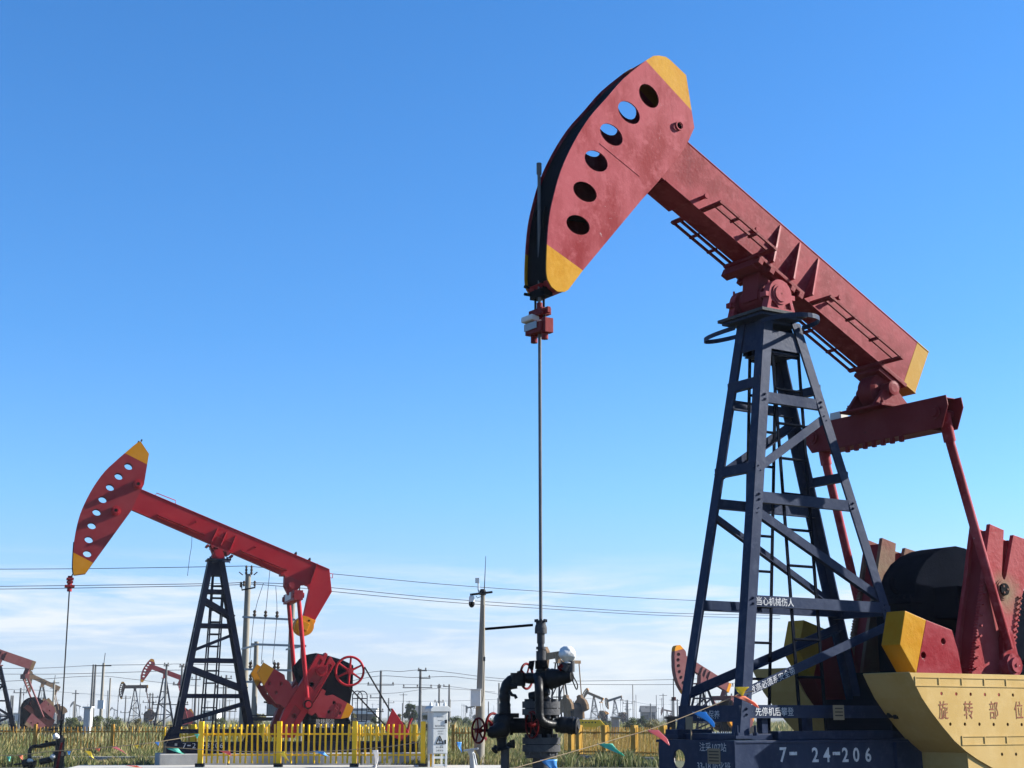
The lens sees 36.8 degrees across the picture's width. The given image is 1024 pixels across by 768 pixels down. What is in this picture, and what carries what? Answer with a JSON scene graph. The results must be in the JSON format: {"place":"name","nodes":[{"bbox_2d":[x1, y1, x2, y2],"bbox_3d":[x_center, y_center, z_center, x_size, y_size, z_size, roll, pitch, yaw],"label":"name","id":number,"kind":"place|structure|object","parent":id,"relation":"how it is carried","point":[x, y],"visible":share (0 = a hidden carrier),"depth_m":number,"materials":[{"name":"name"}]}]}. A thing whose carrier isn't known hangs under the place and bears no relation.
{"place":"outdoors","nodes":[
{"label":"outdoors","id":0,"kind":"place"},
{"bbox_2d":[0,736,192,755],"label":"bunting string","id":1,"kind":"object","parent":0,"point":[93,748],"visible":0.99,"depth_m":46.31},
{"bbox_2d":[202,711,221,723],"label":"house","id":2,"kind":"structure","parent":0,"point":[219,715],"depth_m":410.48,"materials":[{"name":"white paint"}]},
{"bbox_2d":[70,765,500,767],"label":"yard slab","id":3,"kind":"structure","parent":0,"point":[284,766],"depth_m":47.99,"materials":[{"name":"concrete"}]},
{"bbox_2d":[195,721,426,766],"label":"yellow fence","id":4,"kind":"object","parent":3,"relation":"on","point":[278,746],"visible":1,"depth_m":47.69,"materials":[{"name":"metal"}]},
{"bbox_2d":[425,702,450,766],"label":"control cabinet","id":5,"kind":"object","parent":3,"relation":"on","point":[437,730],"visible":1,"depth_m":47.44,"materials":[{"name":"metal"}]},
{"bbox_2d":[463,748,477,767],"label":"pipe stand","id":6,"kind":"object","parent":3,"relation":"on","point":[473,761],"visible":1,"depth_m":45.59,"materials":[{"name":"metal"}]},
{"bbox_2d":[167,742,418,751],"bbox_3d":[-6.613,10.938,46.333,7.682,0.316,0.018,0,-12,0],"label":"bunting string","id":7,"kind":"object","parent":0,"point":[309,751],"visible":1,"depth_m":46.31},
{"bbox_2d":[167,748,183,753],"bbox_3d":[-10.121,11.056,46.290,0.548,0.168,0.098,2,-12,-8],"label":"bunting flag","id":8,"kind":"object","parent":7,"relation":"hanging from","point":[176,750],"visible":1,"depth_m":46.31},
{"bbox_2d":[278,751,288,760],"bbox_3d":[-6.871,11.208,46.274,0.341,0.294,0.097,0,-12,0],"label":"bunting flag","id":9,"kind":"object","parent":7,"relation":"hanging from","point":[283,754],"visible":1,"depth_m":46.29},
{"bbox_2d":[372,750,378,767],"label":"bunting flag","id":10,"kind":"object","parent":7,"relation":"hanging from","point":[375,753],"visible":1,"depth_m":46.28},
{"bbox_2d":[0,742,658,766],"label":"grass","id":11,"kind":"structure","parent":0,"point":[605,758],"depth_m":52.14,"materials":[{"name":"plant"}]},
{"bbox_2d":[0,718,785,767],"bbox_3d":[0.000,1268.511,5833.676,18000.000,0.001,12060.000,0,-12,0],"label":"ground","id":12,"kind":"structure","parent":0,"point":[679,764],"depth_m":719.58,"materials":[{"name":"soil"}]},
{"bbox_2d":[13,688,26,728],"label":"utility pole","id":13,"kind":"object","parent":12,"relation":"on","point":[18,724],"visible":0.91,"depth_m":195.77,"materials":[{"name":"concrete"}]},
{"bbox_2d":[0,713,56,724],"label":"steel fence","id":14,"kind":"object","parent":12,"relation":"on","point":[55,715],"visible":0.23,"depth_m":115.27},
{"bbox_2d":[0,649,59,736],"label":"pumping unit","id":15,"kind":"object","parent":12,"relation":"on","point":[39,712],"visible":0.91,"depth_m":104.20,"materials":[{"name":"pink paint"}]},
{"bbox_2d":[14,720,65,767],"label":"wellhead","id":16,"kind":"object","parent":12,"relation":"on","point":[57,756],"visible":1,"depth_m":49.12,"materials":[{"name":"black metal"}]},
{"bbox_2d":[23,670,67,727],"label":"pumping unit","id":17,"kind":"object","parent":12,"relation":"on","point":[57,706],"visible":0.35,"depth_m":186.11,"materials":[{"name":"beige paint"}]},
{"bbox_2d":[49,679,58,702],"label":"utility pole","id":18,"kind":"object","parent":12,"relation":"on","point":[53,696],"visible":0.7,"depth_m":161.78,"materials":[{"name":"concrete"}]},
{"bbox_2d":[63,717,78,734],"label":"bush","id":19,"kind":"object","parent":12,"relation":"on","point":[70,722],"visible":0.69,"depth_m":121.90,"materials":[{"name":"green plant"}]},
{"bbox_2d":[72,690,78,717],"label":"utility pole","id":20,"kind":"object","parent":12,"relation":"on","point":[75,693],"visible":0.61,"depth_m":254.46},
{"bbox_2d":[69,702,82,721],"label":"pumping unit","id":21,"kind":"object","parent":12,"relation":"on","point":[79,718],"visible":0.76,"depth_m":508.46,"materials":[{"name":"grey paint"}]},
{"bbox_2d":[75,723,82,733],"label":"bush","id":22,"kind":"object","parent":12,"relation":"on","point":[78,725],"visible":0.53,"depth_m":112.08,"materials":[{"name":"green plant"}]},
{"bbox_2d":[82,707,94,734],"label":"control cabinet","id":23,"kind":"object","parent":12,"relation":"on","point":[88,717],"visible":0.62,"depth_m":107.52,"materials":[{"name":"metal"}]},
{"bbox_2d":[90,664,93,706],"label":"utility pole","id":24,"kind":"object","parent":12,"relation":"on","point":[91,697],"visible":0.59,"depth_m":176.53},
{"bbox_2d":[32,756,154,760],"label":"kerb wall","id":25,"kind":"structure","parent":12,"relation":"on","point":[101,758],"depth_m":57.23,"materials":[{"name":"concrete"}]},
{"bbox_2d":[92,664,96,718],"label":"utility pole","id":26,"kind":"object","parent":12,"relation":"on","point":[93,703],"visible":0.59,"depth_m":177.46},
{"bbox_2d":[0,676,194,685],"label":"power line","id":27,"kind":"object","parent":26,"relation":"attached to","point":[106,676],"visible":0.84,"depth_m":177.57,"materials":[{"name":"metal"}]},
{"bbox_2d":[0,724,190,751],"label":"orange fence","id":28,"kind":"object","parent":12,"relation":"on","point":[35,731],"visible":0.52,"depth_m":66.28,"materials":[{"name":"metal"}]},
{"bbox_2d":[92,715,102,730],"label":"bush","id":29,"kind":"object","parent":12,"relation":"on","point":[96,719],"visible":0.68,"depth_m":131.84,"materials":[{"name":"green plant"}]},
{"bbox_2d":[95,653,111,728],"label":"utility pole","id":30,"kind":"object","parent":12,"relation":"on","point":[101,704],"visible":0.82,"depth_m":140.05,"materials":[{"name":"concrete"}]},
{"bbox_2d":[107,678,110,722],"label":"utility pole","id":31,"kind":"object","parent":12,"relation":"on","point":[108,714],"visible":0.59,"depth_m":186.02,"materials":[{"name":"concrete"}]},
{"bbox_2d":[101,717,123,730],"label":"bush","id":32,"kind":"object","parent":12,"relation":"on","point":[117,722],"visible":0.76,"depth_m":124.79,"materials":[{"name":"green plant"}]},
{"bbox_2d":[120,695,130,722],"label":"utility pole","id":33,"kind":"object","parent":12,"relation":"on","point":[124,712],"visible":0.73,"depth_m":293.23,"materials":[{"name":"concrete"}]},
{"bbox_2d":[7,689,132,696],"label":"power line","id":34,"kind":"object","parent":33,"relation":"attached to","point":[65,692],"visible":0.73,"depth_m":226.50,"materials":[{"name":"metal"}]},
{"bbox_2d":[129,718,144,734],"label":"bush","id":35,"kind":"object","parent":12,"relation":"on","point":[137,721],"visible":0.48,"depth_m":118.92,"materials":[{"name":"green plant"}]},
{"bbox_2d":[117,682,157,726],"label":"pumping unit","id":36,"kind":"object","parent":12,"relation":"on","point":[149,715],"visible":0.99,"depth_m":264.01,"materials":[{"name":"brown paint"}]},
{"bbox_2d":[141,693,156,723],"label":"utility pole","id":37,"kind":"object","parent":12,"relation":"on","point":[150,702],"visible":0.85,"depth_m":264.22,"materials":[{"name":"concrete"}]},
{"bbox_2d":[138,659,195,729],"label":"pumping unit","id":38,"kind":"object","parent":12,"relation":"on","point":[188,713],"visible":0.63,"depth_m":182.09,"materials":[{"name":"red paint"}]},
{"bbox_2d":[152,663,187,728],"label":"utility pole","id":39,"kind":"object","parent":12,"relation":"on","point":[164,704],"visible":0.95,"depth_m":161.45,"materials":[{"name":"concrete"}]},
{"bbox_2d":[173,664,184,685],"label":"utility pole","id":40,"kind":"object","parent":12,"relation":"on","point":[181,666],"visible":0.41,"depth_m":165.08,"materials":[{"name":"concrete"}]},
{"bbox_2d":[2,664,233,668],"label":"power line","id":41,"kind":"object","parent":40,"relation":"attached to","point":[94,665],"visible":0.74,"depth_m":171.80,"materials":[{"name":"metal"}]},
{"bbox_2d":[73,670,224,673],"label":"power line","id":42,"kind":"object","parent":40,"relation":"attached to","point":[125,672],"visible":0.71,"depth_m":168.88,"materials":[{"name":"metal"}]},
{"bbox_2d":[191,675,200,721],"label":"utility pole","id":43,"kind":"object","parent":12,"relation":"on","point":[195,679],"visible":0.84,"depth_m":186.25,"materials":[{"name":"concrete"}]},
{"bbox_2d":[213,717,226,728],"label":"bush","id":44,"kind":"object","parent":12,"relation":"on","point":[220,720],"visible":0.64,"depth_m":146.38,"materials":[{"name":"green plant"}]},
{"bbox_2d":[216,685,223,723],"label":"utility pole","id":45,"kind":"object","parent":12,"relation":"on","point":[222,702],"visible":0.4,"depth_m":195.75,"materials":[{"name":"concrete"}]},
{"bbox_2d":[214,675,236,728],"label":"utility pole","id":46,"kind":"object","parent":12,"relation":"on","point":[225,702],"visible":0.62,"depth_m":181.08,"materials":[{"name":"concrete"}]},
{"bbox_2d":[239,565,295,740],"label":"utility pole","id":47,"kind":"object","parent":12,"relation":"on","point":[246,617],"visible":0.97,"depth_m":75.00,"materials":[{"name":"concrete"}]},
{"bbox_2d":[0,582,239,586],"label":"power line","id":48,"kind":"object","parent":47,"relation":"attached to","point":[128,584],"visible":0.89,"depth_m":79.45,"materials":[{"name":"metal"}]},
{"bbox_2d":[27,584,242,588],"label":"power line","id":49,"kind":"object","parent":47,"relation":"attached to","point":[113,587],"visible":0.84,"depth_m":79.96,"materials":[{"name":"metal"}]},
{"bbox_2d":[67,566,235,568],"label":"power line","id":50,"kind":"object","parent":47,"relation":"attached to","point":[146,567],"visible":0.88,"depth_m":79.23,"materials":[{"name":"metal"}]},
{"bbox_2d":[248,566,695,600],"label":"power line","id":51,"kind":"object","parent":47,"relation":"attached to","point":[498,588],"visible":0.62,"depth_m":86.59,"materials":[{"name":"metal"}]},
{"bbox_2d":[242,582,779,615],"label":"power line","id":52,"kind":"object","parent":47,"relation":"attached to","point":[526,604],"visible":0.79,"depth_m":88.15,"materials":[{"name":"metal"}]},
{"bbox_2d":[257,584,779,618],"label":"power line","id":53,"kind":"object","parent":47,"relation":"attached to","point":[506,606],"visible":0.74,"depth_m":86.69,"materials":[{"name":"metal"}]},
{"bbox_2d":[246,587,299,740],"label":"utility pole","id":54,"kind":"object","parent":12,"relation":"on","point":[289,675],"visible":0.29,"depth_m":75.66,"materials":[{"name":"metal"}]},
{"bbox_2d":[241,641,306,726],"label":"utility pole","id":55,"kind":"object","parent":12,"relation":"on","point":[256,644],"visible":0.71,"depth_m":71.80,"materials":[{"name":"concrete"}]},
{"bbox_2d":[252,701,302,720],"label":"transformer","id":56,"kind":"object","parent":12,"relation":"on","point":[270,709],"visible":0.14,"depth_m":70.99,"materials":[{"name":"metal"}]},
{"bbox_2d":[154,752,420,764],"bbox_3d":[-7.389,12.560,51.298,8.722,0.524,1.950,4,-13,-17],"label":"concrete footing","id":57,"kind":"object","parent":12,"relation":"on","point":[174,759],"visible":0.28,"depth_m":50.18,"materials":[{"name":"concrete"}]},
{"bbox_2d":[61,439,418,753],"bbox_3d":[-8.993,7.158,51.942,11.788,10.326,2.560,4,-13,-17],"label":"pumping unit","id":58,"kind":"object","parent":57,"relation":"on","point":[318,691],"visible":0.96,"depth_m":51.34,"materials":[{"name":"red paint"}]},
{"bbox_2d":[161,724,417,752],"bbox_3d":[-8.081,13.097,55.996,9.375,1.369,0.306,0,-12,0],"label":"yellow fence","id":59,"kind":"object","parent":12,"relation":"on","point":[193,738],"visible":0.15,"depth_m":56.03,"materials":[{"name":"metal"}]},
{"bbox_2d":[299,648,302,740],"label":"utility pole","id":60,"kind":"object","parent":12,"relation":"on","point":[300,731],"depth_m":71.12,"materials":[{"name":"concrete"}]},
{"bbox_2d":[351,708,378,724],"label":"house","id":61,"kind":"structure","parent":12,"relation":"on","point":[370,715],"depth_m":293.25,"materials":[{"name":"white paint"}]},
{"bbox_2d":[0,727,731,760],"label":"reeds","id":62,"kind":"object","parent":12,"relation":"on","point":[142,747],"visible":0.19,"depth_m":73.00,"materials":[{"name":"plant"}]},
{"bbox_2d":[370,717,380,731],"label":"bush","id":63,"kind":"object","parent":12,"relation":"on","point":[374,721],"visible":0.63,"depth_m":146.37,"materials":[{"name":"green plant"}]},
{"bbox_2d":[367,670,393,727],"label":"utility pole","id":64,"kind":"object","parent":12,"relation":"on","point":[380,711],"visible":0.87,"depth_m":171.29,"materials":[{"name":"concrete"}]},
{"bbox_2d":[0,719,793,738],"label":"reeds","id":65,"kind":"object","parent":12,"relation":"on","point":[781,726],"visible":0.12,"depth_m":165.02,"materials":[{"name":"plant"}]},
{"bbox_2d":[402,703,417,724],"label":"tree","id":66,"kind":"object","parent":12,"relation":"on","point":[408,714],"visible":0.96,"depth_m":185.44,"materials":[{"name":"green plant"}]},
{"bbox_2d":[403,668,431,729],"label":"utility pole","id":67,"kind":"object","parent":12,"relation":"on","point":[420,687],"visible":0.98,"depth_m":166.60,"materials":[{"name":"concrete"}]},
{"bbox_2d":[360,670,672,680],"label":"power line","id":68,"kind":"object","parent":67,"relation":"attached to","point":[502,678],"visible":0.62,"depth_m":171.81,"materials":[{"name":"metal"}]},
{"bbox_2d":[353,676,693,684],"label":"power line","id":69,"kind":"object","parent":67,"relation":"attached to","point":[566,684],"visible":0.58,"depth_m":179.91,"materials":[{"name":"metal"}]},
{"bbox_2d":[430,754,435,766],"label":"yellow fence","id":70,"kind":"object","parent":12,"relation":"on","point":[431,760],"visible":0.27,"depth_m":47.82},
{"bbox_2d":[435,684,442,705],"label":"utility pole","id":71,"kind":"object","parent":12,"relation":"on","point":[439,686],"visible":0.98,"depth_m":225.39,"materials":[{"name":"concrete"}]},
{"bbox_2d":[353,688,490,694],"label":"power line","id":72,"kind":"object","parent":71,"relation":"attached to","point":[423,689],"visible":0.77,"depth_m":228.88,"materials":[{"name":"metal"}]},
{"bbox_2d":[443,684,449,723],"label":"utility pole","id":73,"kind":"object","parent":12,"relation":"on","point":[448,686],"visible":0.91,"depth_m":226.23,"materials":[{"name":"concrete"}]},
{"bbox_2d":[449,715,462,727],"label":"bush","id":74,"kind":"object","parent":12,"relation":"on","point":[455,719],"visible":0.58,"depth_m":156.19,"materials":[{"name":"green plant"}]},
{"bbox_2d":[451,725,474,754],"bbox_3d":[-1.861,14.075,60.389,1.132,1.363,0.225,0,-12,0],"label":"orange fence","id":75,"kind":"object","parent":12,"relation":"on","point":[453,732],"visible":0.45,"depth_m":60.39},
{"bbox_2d":[462,717,472,726],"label":"bush","id":76,"kind":"object","parent":12,"relation":"on","point":[466,720],"visible":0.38,"depth_m":170.42,"materials":[{"name":"green plant"}]},
{"bbox_2d":[465,706,475,720],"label":"pumping unit","id":77,"kind":"object","parent":12,"relation":"on","point":[470,713],"visible":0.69,"depth_m":420.35,"materials":[{"name":"grey paint"}]},
{"bbox_2d":[469,557,492,764],"bbox_3d":[-1.068,9.441,52.067,0.812,7.254,0.630,0,-12,0],"label":"camera pole","id":78,"kind":"object","parent":12,"relation":"on","point":[478,697],"visible":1,"depth_m":51.96,"materials":[{"name":"metal"}]},
{"bbox_2d":[498,683,499,713],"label":"utility pole","id":79,"kind":"object","parent":12,"relation":"on","point":[498,696],"visible":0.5,"depth_m":244.94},
{"bbox_2d":[471,619,579,767],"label":"wellhead","id":80,"kind":"object","parent":12,"relation":"on","point":[538,723],"visible":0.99,"depth_m":14.46,"materials":[{"name":"grey paint"}]},
{"bbox_2d":[559,646,575,663],"bbox_3d":[0.524,2.579,14.595,0.166,0.183,0.178,0,-12,0],"label":"plastic bag","id":81,"kind":"object","parent":80,"relation":"attached to","point":[567,654],"visible":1,"depth_m":14.54,"materials":[{"name":"grey"}]},
{"bbox_2d":[544,647,591,729],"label":"pumping unit","id":82,"kind":"object","parent":12,"relation":"on","point":[578,707],"visible":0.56,"depth_m":144.70,"materials":[{"name":"beige paint"}]},
{"bbox_2d":[580,720,603,736],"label":"crank guard","id":83,"kind":"object","parent":12,"relation":"on","point":[591,724],"visible":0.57,"depth_m":101.55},
{"bbox_2d":[582,688,610,723],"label":"pumping unit","id":84,"kind":"object","parent":12,"relation":"on","point":[602,715],"visible":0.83,"depth_m":293.22,"materials":[{"name":"beige paint"}]},
{"bbox_2d":[610,716,620,735],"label":"control cabinet","id":85,"kind":"object","parent":12,"relation":"on","point":[615,721],"visible":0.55,"depth_m":102.51,"materials":[{"name":"metal"}]},
{"bbox_2d":[605,695,628,723],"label":"pumping unit","id":86,"kind":"object","parent":12,"relation":"on","point":[623,715],"visible":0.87,"depth_m":351.82,"materials":[{"name":"grey paint"}]},
{"bbox_2d":[623,700,631,719],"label":"utility pole","id":87,"kind":"object","parent":12,"relation":"on","point":[627,703],"visible":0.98,"depth_m":352.11,"materials":[{"name":"concrete"}]},
{"bbox_2d":[583,756,674,760],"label":"kerb wall","id":88,"kind":"structure","parent":12,"relation":"on","point":[640,757],"depth_m":54.99,"materials":[{"name":"concrete"}]},
{"bbox_2d":[564,725,670,755],"bbox_3d":[3.833,13.188,56.744,0.360,1.170,5.819,10,-16,-38],"label":"slat fence","id":89,"kind":"object","parent":88,"relation":"on","point":[576,742],"visible":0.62,"depth_m":56.98,"materials":[{"name":"metal"}]},
{"bbox_2d":[623,717,641,734],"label":"bush","id":90,"kind":"object","parent":12,"relation":"on","point":[631,721],"visible":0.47,"depth_m":117.00,"materials":[{"name":"green plant"}]},
{"bbox_2d":[636,716,647,726],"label":"bush","id":91,"kind":"object","parent":12,"relation":"on","point":[642,721],"visible":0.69,"depth_m":195.12,"materials":[{"name":"green plant"}]},
{"bbox_2d":[643,719,659,734],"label":"bush","id":92,"kind":"object","parent":12,"relation":"on","point":[648,725],"visible":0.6,"depth_m":115.04,"materials":[{"name":"green plant"}]},
{"bbox_2d":[661,707,676,721],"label":"pumping unit","id":93,"kind":"object","parent":12,"relation":"on","point":[667,711],"visible":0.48,"depth_m":508.29,"materials":[{"name":"brown paint"}]},
{"bbox_2d":[664,716,677,760],"bbox_3d":[6.092,13.544,58.744,0.452,1.663,0.800,0,-12,0],"label":"control cabinet","id":94,"kind":"object","parent":12,"relation":"on","point":[673,723],"visible":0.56,"depth_m":58.55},
{"bbox_2d":[671,645,753,733],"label":"pumping unit","id":95,"kind":"object","parent":12,"relation":"on","point":[679,660],"visible":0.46,"depth_m":90.08,"materials":[{"name":"pink paint"}]},
{"bbox_2d":[753,668,824,730],"bbox_3d":[4.521,4.485,18.175,3.783,2.148,0.650,8,-15,-32],"label":"crank guard","id":96,"kind":"object","parent":12,"relation":"on","point":[783,692],"visible":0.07,"depth_m":17.44,"materials":[{"name":"beige metal"}]},
{"bbox_2d":[863,672,1023,767],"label":"crank guard","id":97,"kind":"object","parent":12,"relation":"on","point":[921,712],"visible":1,"depth_m":16.03,"materials":[{"name":"yellow metal"}]},
{"bbox_2d":[412,706,427,722],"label":"house","id":98,"kind":"structure","parent":0,"point":[423,711],"depth_m":410.70,"materials":[{"name":"concrete"}]},
{"bbox_2d":[0,0,1023,717],"label":"sky","id":99,"kind":"structure","parent":0,"point":[275,248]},
{"bbox_2d":[515,691,752,767],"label":"bunting string","id":100,"kind":"object","parent":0,"point":[631,734],"visible":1,"depth_m":14.46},
{"bbox_2d":[540,759,556,767],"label":"bunting flag","id":101,"kind":"object","parent":100,"relation":"hanging from","point":[550,763],"visible":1,"depth_m":13.87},
{"bbox_2d":[596,743,623,755],"bbox_3d":[0.914,3.391,14.256,0.260,0.115,0.033,0,-12,0],"label":"bunting flag","id":102,"kind":"object","parent":100,"relation":"hanging from","point":[611,747],"visible":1,"depth_m":14.26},
{"bbox_2d":[648,730,669,744],"bbox_3d":[1.381,3.350,14.571,0.227,0.143,0.041,0,-12,0],"label":"bunting flag","id":103,"kind":"object","parent":100,"relation":"hanging from","point":[659,734],"visible":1,"depth_m":14.58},
{"bbox_2d":[693,712,714,726],"bbox_3d":[1.856,3.255,14.920,0.215,0.145,0.052,0,-12,0],"label":"bunting flag","id":104,"kind":"object","parent":100,"relation":"hanging from","point":[704,716],"visible":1,"depth_m":14.93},
{"bbox_2d":[735,687,748,695],"bbox_3d":[2.274,3.039,15.200,0.143,0.089,0.033,-5,-13,21],"label":"bunting flag","id":105,"kind":"object","parent":100,"relation":"hanging from","point":[741,690],"visible":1,"depth_m":15.20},
{"bbox_2d":[734,696,758,707],"bbox_3d":[2.311,3.140,15.184,0.256,0.116,0.045,-1,-12,5],"label":"bunting flag","id":106,"kind":"object","parent":100,"relation":"hanging from","point":[746,699],"visible":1,"depth_m":15.19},
{"bbox_2d":[639,706,655,720],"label":"house","id":107,"kind":"structure","parent":0,"point":[644,711],"depth_m":440.08,"materials":[{"name":"grey paint"}]},
{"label":"concrete footing","id":108,"kind":"object","parent":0,"visible":0},
{"bbox_2d":[521,55,1023,767],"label":"pumping unit","id":109,"kind":"object","parent":108,"relation":"on","point":[953,609],"visible":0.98,"depth_m":16.71,"materials":[{"name":"red paint"}]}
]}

